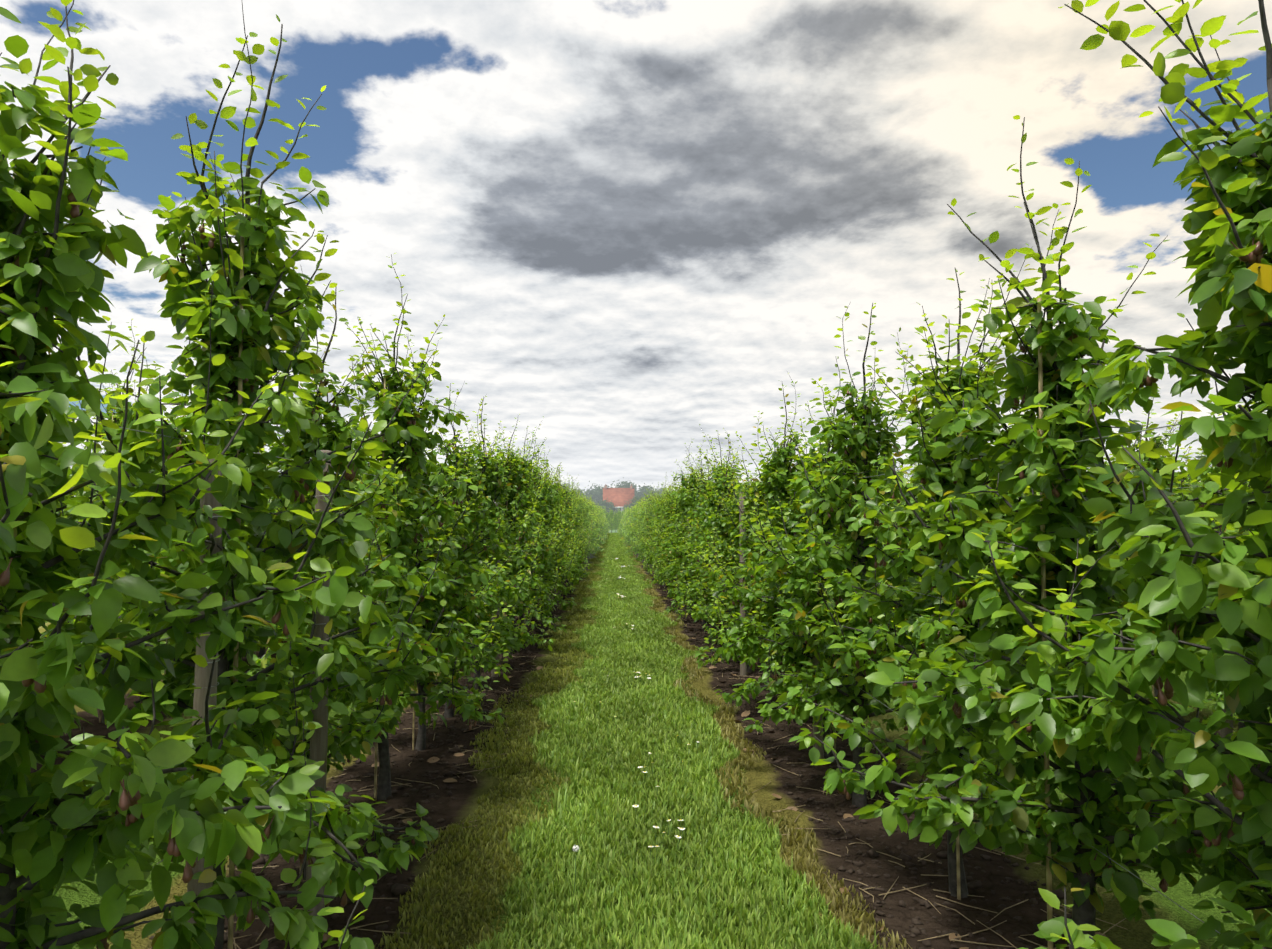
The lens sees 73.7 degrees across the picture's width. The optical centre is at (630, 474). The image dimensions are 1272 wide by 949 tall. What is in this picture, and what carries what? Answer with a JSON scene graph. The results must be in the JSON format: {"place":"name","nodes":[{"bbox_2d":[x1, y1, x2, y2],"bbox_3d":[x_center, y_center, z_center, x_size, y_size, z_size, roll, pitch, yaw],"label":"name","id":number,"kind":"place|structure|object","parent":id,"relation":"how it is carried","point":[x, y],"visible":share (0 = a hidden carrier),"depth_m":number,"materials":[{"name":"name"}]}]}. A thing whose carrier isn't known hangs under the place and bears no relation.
{"place":"outdoors","nodes":[
{"label":"outdoors","id":0,"kind":"place"},
{"bbox_2d":[576,489,594,501],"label":"broadleaf tree","id":1,"kind":"object","parent":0,"point":[587,495],"visible":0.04,"depth_m":220.35,"materials":[{"name":"green plant"}]},
{"bbox_2d":[583,481,611,505],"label":"broadleaf tree","id":2,"kind":"object","parent":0,"point":[597,494],"visible":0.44,"depth_m":229.97,"materials":[{"name":"green plant"}]},
{"bbox_2d":[596,498,617,513],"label":"broadleaf tree","id":3,"kind":"object","parent":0,"point":[606,504],"visible":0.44,"depth_m":154.92,"materials":[{"name":"green plant"}]},
{"bbox_2d":[603,484,634,512],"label":"farmhouse","id":4,"kind":"object","parent":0,"point":[618,497],"visible":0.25,"depth_m":210.42,"materials":[{"name":"brick"}]},
{"bbox_2d":[611,477,639,490],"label":"broadleaf tree","id":5,"kind":"object","parent":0,"point":[626,484],"visible":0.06,"depth_m":244.24,"materials":[{"name":"green plant"}]},
{"bbox_2d":[623,496,647,509],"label":"broadleaf tree","id":6,"kind":"object","parent":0,"point":[634,501],"visible":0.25,"depth_m":152.07,"materials":[{"name":"green plant"}]},
{"bbox_2d":[0,0,1271,496],"label":"sky","id":7,"kind":"structure","parent":0,"point":[628,223],"materials":[{"name":"white"}]},
{"bbox_2d":[374,533,911,948],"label":"grass strip","id":8,"kind":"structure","parent":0,"point":[646,639],"depth_m":4.65,"materials":[{"name":"green plant"}]},
{"bbox_2d":[18,532,1271,948],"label":"orchard soil","id":9,"kind":"structure","parent":0,"point":[1134,934],"depth_m":4.38,"materials":[{"name":"brown soil"}]},
{"bbox_2d":[45,442,87,631],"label":"pear tree","id":10,"kind":"object","parent":9,"relation":"on","point":[57,516],"depth_m":10.89,"materials":[{"name":"green plant"}]},
{"bbox_2d":[30,443,116,661],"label":"pear tree","id":11,"kind":"object","parent":9,"relation":"on","point":[64,514],"depth_m":6.30,"materials":[{"name":"green plant"}]},
{"bbox_2d":[38,319,180,722],"bbox_3d":[-4.432,0.362,7.227,1.563,3.462,1.975,-1,-3,21],"label":"pear tree","id":12,"kind":"object","parent":9,"relation":"on","point":[115,417],"visible":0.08,"depth_m":7.23,"materials":[{"name":"green plant"}]},
{"bbox_2d":[0,0,379,948],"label":"pear tree","id":13,"kind":"object","parent":9,"relation":"on","point":[52,838],"visible":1,"depth_m":1.80,"materials":[{"name":"green plant"}]},
{"bbox_2d":[134,391,246,674],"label":"pear tree","id":14,"kind":"object","parent":9,"relation":"on","point":[167,420],"depth_m":8.27,"materials":[{"name":"green plant"}]},
{"bbox_2d":[187,455,222,925],"bbox_3d":[-1.347,0.901,2.671,0.085,1.934,0.078,-1,-3,23],"label":"trellis post","id":15,"kind":"object","parent":9,"relation":"on","point":[202,677],"visible":0.33,"depth_m":2.66,"materials":[{"name":"grey wood"}]},
{"bbox_2d":[15,3,450,948],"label":"pear tree","id":16,"kind":"object","parent":9,"relation":"on","point":[233,297],"visible":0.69,"depth_m":2.98,"materials":[{"name":"green plant"}]},
{"bbox_2d":[256,446,282,658],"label":"pear tree","id":17,"kind":"object","parent":9,"relation":"on","point":[262,652],"visible":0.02,"depth_m":10.32,"materials":[{"name":"green plant"}]},
{"bbox_2d":[162,266,454,879],"bbox_3d":[-1.601,0.451,4.146,1.490,2.954,1.504,2,-4,-36],"label":"pear tree","id":18,"kind":"object","parent":9,"relation":"on","point":[351,736],"visible":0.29,"depth_m":4.02,"materials":[{"name":"green plant"}]},
{"bbox_2d":[306,450,332,915],"bbox_3d":[-1.367,0.908,3.720,0.085,2.033,0.085,-2,-4,36],"label":"trellis post","id":19,"kind":"object","parent":9,"relation":"on","point":[318,744],"visible":0.38,"depth_m":3.69,"materials":[{"name":"grey wood"}]},
{"bbox_2d":[340,464,401,592],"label":"pear tree","id":20,"kind":"object","parent":9,"relation":"on","point":[359,478],"depth_m":13.75,"materials":[{"name":"green plant"}]},
{"bbox_2d":[245,253,511,799],"bbox_3d":[-1.530,0.274,5.265,1.542,3.426,1.949,1,-3,-11],"label":"pear tree","id":21,"kind":"object","parent":9,"relation":"on","point":[412,533],"visible":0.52,"depth_m":5.21,"materials":[{"name":"green plant"}]},
{"bbox_2d":[360,398,512,750],"bbox_3d":[-1.615,0.737,6.397,1.271,2.628,1.329,1,-3,-25],"label":"pear tree","id":22,"kind":"object","parent":9,"relation":"on","point":[425,683],"visible":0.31,"depth_m":6.29,"materials":[{"name":"green plant"}]},
{"bbox_2d":[377,383,527,717],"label":"pear tree","id":23,"kind":"object","parent":9,"relation":"on","point":[474,519],"visible":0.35,"depth_m":7.38,"materials":[{"name":"green plant"}]},
{"bbox_2d":[491,486,499,676],"bbox_3d":[-1.485,1.160,9.312,0.097,2.133,0.091,2,-4,-36],"label":"trellis post","id":24,"kind":"object","parent":9,"relation":"on","point":[497,656],"visible":0.1,"depth_m":9.25,"materials":[{"name":"grey wood"}]},
{"bbox_2d":[438,395,554,690],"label":"pear tree","id":25,"kind":"object","parent":9,"relation":"on","point":[492,491],"visible":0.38,"depth_m":8.48,"materials":[{"name":"green plant"}]},
{"bbox_2d":[441,418,551,661],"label":"pear tree","id":26,"kind":"object","parent":9,"relation":"on","point":[522,524],"visible":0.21,"depth_m":9.69,"materials":[{"name":"green plant"}]},
{"bbox_2d":[465,414,572,653],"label":"pear tree","id":27,"kind":"object","parent":9,"relation":"on","point":[519,496],"visible":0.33,"depth_m":10.82,"materials":[{"name":"green plant"}]},
{"bbox_2d":[511,449,562,637],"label":"pear tree","id":28,"kind":"object","parent":9,"relation":"on","point":[531,568],"visible":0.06,"depth_m":11.98,"materials":[{"name":"green plant"}]},
{"bbox_2d":[510,416,565,629],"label":"pear tree","id":29,"kind":"object","parent":9,"relation":"on","point":[547,576],"visible":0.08,"depth_m":13.06,"materials":[{"name":"green plant"}]},
{"bbox_2d":[524,435,576,621],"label":"pear tree","id":30,"kind":"object","parent":9,"relation":"on","point":[559,565],"visible":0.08,"depth_m":14.27,"materials":[{"name":"green plant"}]},
{"bbox_2d":[534,457,578,603],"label":"pear tree","id":31,"kind":"object","parent":9,"relation":"on","point":[568,588],"visible":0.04,"depth_m":16.26,"materials":[{"name":"green plant"}]},
{"bbox_2d":[533,458,580,609],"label":"pear tree","id":32,"kind":"object","parent":9,"relation":"on","point":[549,502],"visible":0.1,"depth_m":15.21,"materials":[{"name":"green plant"}]},
{"bbox_2d":[533,450,590,579],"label":"pear tree","id":33,"kind":"object","parent":9,"relation":"on","point":[556,495],"visible":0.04,"depth_m":17.59,"materials":[{"name":"green plant"}]},
{"bbox_2d":[545,448,587,592],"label":"pear tree","id":34,"kind":"object","parent":9,"relation":"on","point":[582,560],"visible":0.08,"depth_m":18.70,"materials":[{"name":"green plant"}]},
{"bbox_2d":[554,465,583,589],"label":"pear tree","id":35,"kind":"object","parent":9,"relation":"on","point":[576,542],"visible":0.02,"depth_m":20.81,"materials":[{"name":"green plant"}]},
{"bbox_2d":[555,469,585,592],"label":"pear tree","id":36,"kind":"object","parent":9,"relation":"on","point":[565,510],"visible":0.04,"depth_m":19.76,"materials":[{"name":"green plant"}]},
{"bbox_2d":[556,462,590,568],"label":"pear tree","id":37,"kind":"object","parent":9,"relation":"on","point":[582,539],"visible":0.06,"depth_m":21.98,"materials":[{"name":"green plant"}]},
{"bbox_2d":[562,484,588,582],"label":"pear tree","id":38,"kind":"object","parent":9,"relation":"on","point":[573,508],"depth_m":23.11,"materials":[{"name":"green plant"}]},
{"bbox_2d":[566,484,584,578],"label":"pear tree","id":39,"kind":"object","parent":9,"relation":"on","point":[579,520],"visible":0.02,"depth_m":24.60,"materials":[{"name":"green plant"}]},
{"bbox_2d":[568,474,588,569],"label":"pear tree","id":40,"kind":"object","parent":9,"relation":"on","point":[579,522],"depth_m":25.46,"materials":[{"name":"green plant"}]},
{"bbox_2d":[568,488,591,554],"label":"pear tree","id":41,"kind":"object","parent":9,"relation":"on","point":[584,524],"visible":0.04,"depth_m":26.38,"materials":[{"name":"green plant"}]},
{"bbox_2d":[571,482,590,558],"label":"pear tree","id":42,"kind":"object","parent":9,"relation":"on","point":[579,514],"depth_m":27.71,"materials":[{"name":"green plant"}]},
{"bbox_2d":[568,478,595,546],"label":"pear tree","id":43,"kind":"object","parent":9,"relation":"on","point":[581,513],"visible":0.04,"depth_m":28.79,"materials":[{"name":"green plant"}]},
{"bbox_2d":[577,494,594,555],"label":"pear tree","id":44,"kind":"object","parent":9,"relation":"on","point":[581,503],"visible":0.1,"depth_m":30.84,"materials":[{"name":"green plant"}]},
{"bbox_2d":[576,491,596,554],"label":"pear tree","id":45,"kind":"object","parent":9,"relation":"on","point":[592,551],"visible":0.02,"depth_m":31.91,"materials":[{"name":"green plant"}]},
{"bbox_2d":[575,490,600,548],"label":"pear tree","id":46,"kind":"object","parent":9,"relation":"on","point":[594,540],"visible":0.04,"depth_m":35.52,"materials":[{"name":"green plant"}]},
{"bbox_2d":[576,492,603,553],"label":"pear tree","id":47,"kind":"object","parent":9,"relation":"on","point":[591,529],"visible":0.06,"depth_m":34.31,"materials":[{"name":"green plant"}]},
{"bbox_2d":[586,495,600,545],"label":"pear tree","id":48,"kind":"object","parent":9,"relation":"on","point":[594,518],"visible":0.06,"depth_m":42.13,"materials":[{"name":"green plant"}]},
{"bbox_2d":[585,497,603,547],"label":"pear tree","id":49,"kind":"object","parent":9,"relation":"on","point":[593,529],"visible":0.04,"depth_m":37.71,"materials":[{"name":"green plant"}]},
{"bbox_2d":[605,512,612,530],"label":"pear tree","id":50,"kind":"object","parent":9,"relation":"on","point":[609,520],"visible":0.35,"depth_m":112.44,"materials":[{"name":"green plant"}]},
{"bbox_2d":[609,508,613,532],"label":"pear tree","id":51,"kind":"object","parent":9,"relation":"on","point":[611,513],"visible":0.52,"depth_m":116.46,"materials":[{"name":"green plant"}]},
{"bbox_2d":[610,510,619,532],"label":"pear tree","id":52,"kind":"object","parent":9,"relation":"on","point":[615,520],"visible":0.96,"depth_m":112.53,"materials":[{"name":"green plant"}]},
{"bbox_2d":[149,568,1098,948],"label":"soil clods","id":53,"kind":"object","parent":9,"relation":"on","point":[405,890],"visible":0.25,"depth_m":4.65,"materials":[{"name":"brown soil"}]},
{"bbox_2d":[624,501,641,542],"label":"pear tree","id":54,"kind":"object","parent":9,"relation":"on","point":[628,537],"visible":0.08,"depth_m":44.11,"materials":[{"name":"green plant"}]},
{"bbox_2d":[627,505,639,537],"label":"pear tree","id":55,"kind":"object","parent":9,"relation":"on","point":[635,514],"visible":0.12,"depth_m":42.03,"materials":[{"name":"green plant"}]},
{"bbox_2d":[572,558,698,895],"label":"wild flowers","id":56,"kind":"object","parent":9,"relation":"on","point":[577,848],"visible":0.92,"depth_m":4.54,"materials":[{"name":"white plant"}]},
{"bbox_2d":[149,584,1127,948],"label":"ground litter","id":57,"kind":"object","parent":9,"relation":"on","point":[743,714],"visible":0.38,"depth_m":4.49,"materials":[{"name":"brown plant"}]},
{"bbox_2d":[629,495,647,543],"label":"pear tree","id":58,"kind":"object","parent":9,"relation":"on","point":[637,520],"visible":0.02,"depth_m":38.49,"materials":[{"name":"green plant"}]},
{"bbox_2d":[625,487,653,556],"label":"pear tree","id":59,"kind":"object","parent":9,"relation":"on","point":[634,547],"visible":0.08,"depth_m":34.08,"materials":[{"name":"green plant"}]},
{"bbox_2d":[635,488,657,562],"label":"pear tree","id":60,"kind":"object","parent":9,"relation":"on","point":[643,518],"visible":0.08,"depth_m":33.19,"materials":[{"name":"green plant"}]},
{"bbox_2d":[637,491,657,555],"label":"pear tree","id":61,"kind":"object","parent":9,"relation":"on","point":[649,506],"visible":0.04,"depth_m":30.79,"materials":[{"name":"green plant"}]},
{"bbox_2d":[636,489,660,560],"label":"pear tree","id":62,"kind":"object","parent":9,"relation":"on","point":[640,530],"visible":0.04,"depth_m":29.61,"materials":[{"name":"green plant"}]},
{"bbox_2d":[633,478,672,562],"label":"pear tree","id":63,"kind":"object","parent":9,"relation":"on","point":[649,518],"visible":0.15,"depth_m":25.07,"materials":[{"name":"green plant"}]},
{"bbox_2d":[642,494,664,564],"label":"pear tree","id":64,"kind":"object","parent":9,"relation":"on","point":[657,513],"visible":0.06,"depth_m":24.06,"materials":[{"name":"green plant"}]},
{"bbox_2d":[638,482,668,564],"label":"pear tree","id":65,"kind":"object","parent":9,"relation":"on","point":[650,514],"visible":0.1,"depth_m":28.51,"materials":[{"name":"green plant"}]},
{"bbox_2d":[642,486,670,581],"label":"pear tree","id":66,"kind":"object","parent":9,"relation":"on","point":[648,568],"visible":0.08,"depth_m":23.11,"materials":[{"name":"green plant"}]},
{"bbox_2d":[643,479,681,581],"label":"pear tree","id":67,"kind":"object","parent":9,"relation":"on","point":[651,551],"visible":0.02,"depth_m":21.71,"materials":[{"name":"green plant"}]},
{"bbox_2d":[650,473,679,584],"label":"pear tree","id":68,"kind":"object","parent":9,"relation":"on","point":[669,513],"visible":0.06,"depth_m":19.47,"materials":[{"name":"green plant"}]},
{"bbox_2d":[653,513,679,585],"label":"pear tree","id":69,"kind":"object","parent":9,"relation":"on","point":[660,581],"visible":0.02,"depth_m":18.46,"materials":[{"name":"green plant"}]},
{"bbox_2d":[644,467,689,602],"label":"pear tree","id":70,"kind":"object","parent":9,"relation":"on","point":[659,552],"visible":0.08,"depth_m":17.32,"materials":[{"name":"green plant"}]},
{"bbox_2d":[646,473,687,587],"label":"pear tree","id":71,"kind":"object","parent":9,"relation":"on","point":[653,543],"visible":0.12,"depth_m":20.65,"materials":[{"name":"green plant"}]},
{"bbox_2d":[655,466,695,609],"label":"pear tree","id":72,"kind":"object","parent":9,"relation":"on","point":[663,556],"visible":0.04,"depth_m":16.18,"materials":[{"name":"green plant"}]},
{"bbox_2d":[650,441,706,604],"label":"pear tree","id":73,"kind":"object","parent":9,"relation":"on","point":[684,482],"visible":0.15,"depth_m":15.07,"materials":[{"name":"green plant"}]},
{"bbox_2d":[658,437,719,623],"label":"pear tree","id":74,"kind":"object","parent":9,"relation":"on","point":[692,504],"visible":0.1,"depth_m":13.99,"materials":[{"name":"green plant"}]},
{"bbox_2d":[663,443,715,630],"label":"pear tree","id":75,"kind":"object","parent":9,"relation":"on","point":[684,553],"visible":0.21,"depth_m":12.95,"materials":[{"name":"green plant"}]},
{"bbox_2d":[676,428,746,641],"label":"pear tree","id":76,"kind":"object","parent":9,"relation":"on","point":[717,517],"visible":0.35,"depth_m":10.72,"materials":[{"name":"green plant"}]},
{"bbox_2d":[675,424,758,643],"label":"pear tree","id":77,"kind":"object","parent":9,"relation":"on","point":[706,512],"visible":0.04,"depth_m":11.74,"materials":[{"name":"green plant"}]},
{"bbox_2d":[693,449,766,671],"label":"pear tree","id":78,"kind":"object","parent":9,"relation":"on","point":[733,529],"visible":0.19,"depth_m":9.54,"materials":[{"name":"green plant"}]},
{"bbox_2d":[739,492,746,675],"bbox_3d":[1.236,1.214,9.367,0.085,2.033,0.086,-1,-3,21],"label":"trellis post","id":79,"kind":"object","parent":9,"relation":"on","point":[743,669],"visible":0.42,"depth_m":9.35,"materials":[{"name":"grey wood"}]},
{"bbox_2d":[695,424,811,691],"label":"pear tree","id":80,"kind":"object","parent":9,"relation":"on","point":[742,540],"visible":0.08,"depth_m":8.46,"materials":[{"name":"green plant"}]},
{"bbox_2d":[694,372,854,721],"bbox_3d":[1.298,0.605,7.254,1.538,2.983,1.523,-1,-3,12],"label":"pear tree","id":81,"kind":"object","parent":9,"relation":"on","point":[778,470],"visible":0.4,"depth_m":7.28,"materials":[{"name":"green plant"}]},
{"bbox_2d":[697,358,926,761],"bbox_3d":[1.303,0.588,5.934,1.708,2.877,1.577,-1,-3,9],"label":"pear tree","id":82,"kind":"object","parent":9,"relation":"on","point":[752,650],"visible":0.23,"depth_m":5.98,"materials":[{"name":"green plant"}]},
{"bbox_2d":[810,496,823,758],"bbox_3d":[1.310,1.080,5.973,0.085,1.934,0.078,2,-4,-28],"label":"trellis post","id":83,"kind":"object","parent":9,"relation":"on","point":[815,661],"visible":0.12,"depth_m":5.91,"materials":[{"name":"grey wood"}]},
{"bbox_2d":[731,303,997,806],"bbox_3d":[1.450,0.446,5.216,1.641,3.080,1.625,1,-3,-10],"label":"pear tree","id":84,"kind":"object","parent":9,"relation":"on","point":[863,446],"visible":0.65,"depth_m":5.11,"materials":[{"name":"green plant"}]},
{"bbox_2d":[877,443,910,624],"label":"pear tree","id":85,"kind":"object","parent":9,"relation":"on","point":[898,472],"depth_m":13.81,"materials":[{"name":"green plant"}]},
{"bbox_2d":[869,463,921,597],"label":"pear tree","id":86,"kind":"object","parent":9,"relation":"on","point":[908,497],"depth_m":12.48,"materials":[{"name":"green plant"}]},
{"bbox_2d":[892,483,928,619],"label":"pear tree","id":87,"kind":"object","parent":9,"relation":"on","point":[911,500],"visible":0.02,"depth_m":11.45,"materials":[{"name":"green plant"}]},
{"bbox_2d":[904,466,993,625],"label":"pear tree","id":88,"kind":"object","parent":9,"relation":"on","point":[918,580],"depth_m":10.74,"materials":[{"name":"green plant"}]},
{"bbox_2d":[776,243,1155,899],"bbox_3d":[1.520,0.403,3.852,1.373,3.019,1.718,1,-3,-11],"label":"pear tree","id":89,"kind":"object","parent":9,"relation":"on","point":[935,620],"visible":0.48,"depth_m":3.85,"materials":[{"name":"green plant"}]},
{"bbox_2d":[927,396,1088,661],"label":"pear tree","id":90,"kind":"object","parent":9,"relation":"on","point":[1016,498],"depth_m":9.19,"materials":[{"name":"green plant"}]},
{"bbox_2d":[789,115,1271,948],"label":"pear tree","id":91,"kind":"object","parent":9,"relation":"on","point":[1047,379],"visible":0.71,"depth_m":2.79,"materials":[{"name":"green plant"}]},
{"bbox_2d":[1009,415,1097,633],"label":"pear tree","id":92,"kind":"object","parent":9,"relation":"on","point":[1089,534],"depth_m":8.06,"materials":[{"name":"green plant"}]},
{"bbox_2d":[951,0,1271,948],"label":"pear tree","id":93,"kind":"object","parent":9,"relation":"on","point":[1229,262],"visible":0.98,"depth_m":1.91,"materials":[{"name":"green plant"}]},
{"bbox_2d":[1111,422,1180,602],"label":"pear tree","id":94,"kind":"object","parent":9,"relation":"on","point":[1177,493],"depth_m":11.26,"materials":[{"name":"green plant"}]},
{"bbox_2d":[1096,393,1203,703],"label":"pear tree","id":95,"kind":"object","parent":9,"relation":"on","point":[1158,464],"visible":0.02,"depth_m":7.02,"materials":[{"name":"green plant"}]},
{"bbox_2d":[1177,451,1202,490],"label":"pear tree","id":96,"kind":"object","parent":9,"relation":"on","point":[1189,481],"visible":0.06,"depth_m":14.73,"materials":[{"name":"green plant"}]},
{"bbox_2d":[1119,387,1266,728],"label":"pear tree","id":97,"kind":"object","parent":9,"relation":"on","point":[1219,704],"depth_m":5.80,"materials":[{"name":"green plant"}]},
{"bbox_2d":[1176,439,1220,517],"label":"pear tree","id":98,"kind":"object","parent":9,"relation":"on","point":[1194,480],"depth_m":10.21,"materials":[{"name":"green plant"}]},
{"bbox_2d":[1211,479,1232,737],"bbox_3d":[4.206,1.033,6.034,0.085,2.033,0.086,-1,-3,25],"label":"trellis post","id":99,"kind":"object","parent":9,"relation":"on","point":[1224,732],"depth_m":5.96,"materials":[{"name":"grey wood"}]},
{"bbox_2d":[634,483,661,499],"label":"broadleaf tree","id":100,"kind":"object","parent":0,"point":[641,491],"visible":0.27,"depth_m":222.27,"materials":[{"name":"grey plant"}]},
{"bbox_2d":[68,409,1269,933],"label":"trellis wires","id":101,"kind":"object","parent":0,"point":[770,627],"depth_m":2.57,"materials":[{"name":"grey metal"}]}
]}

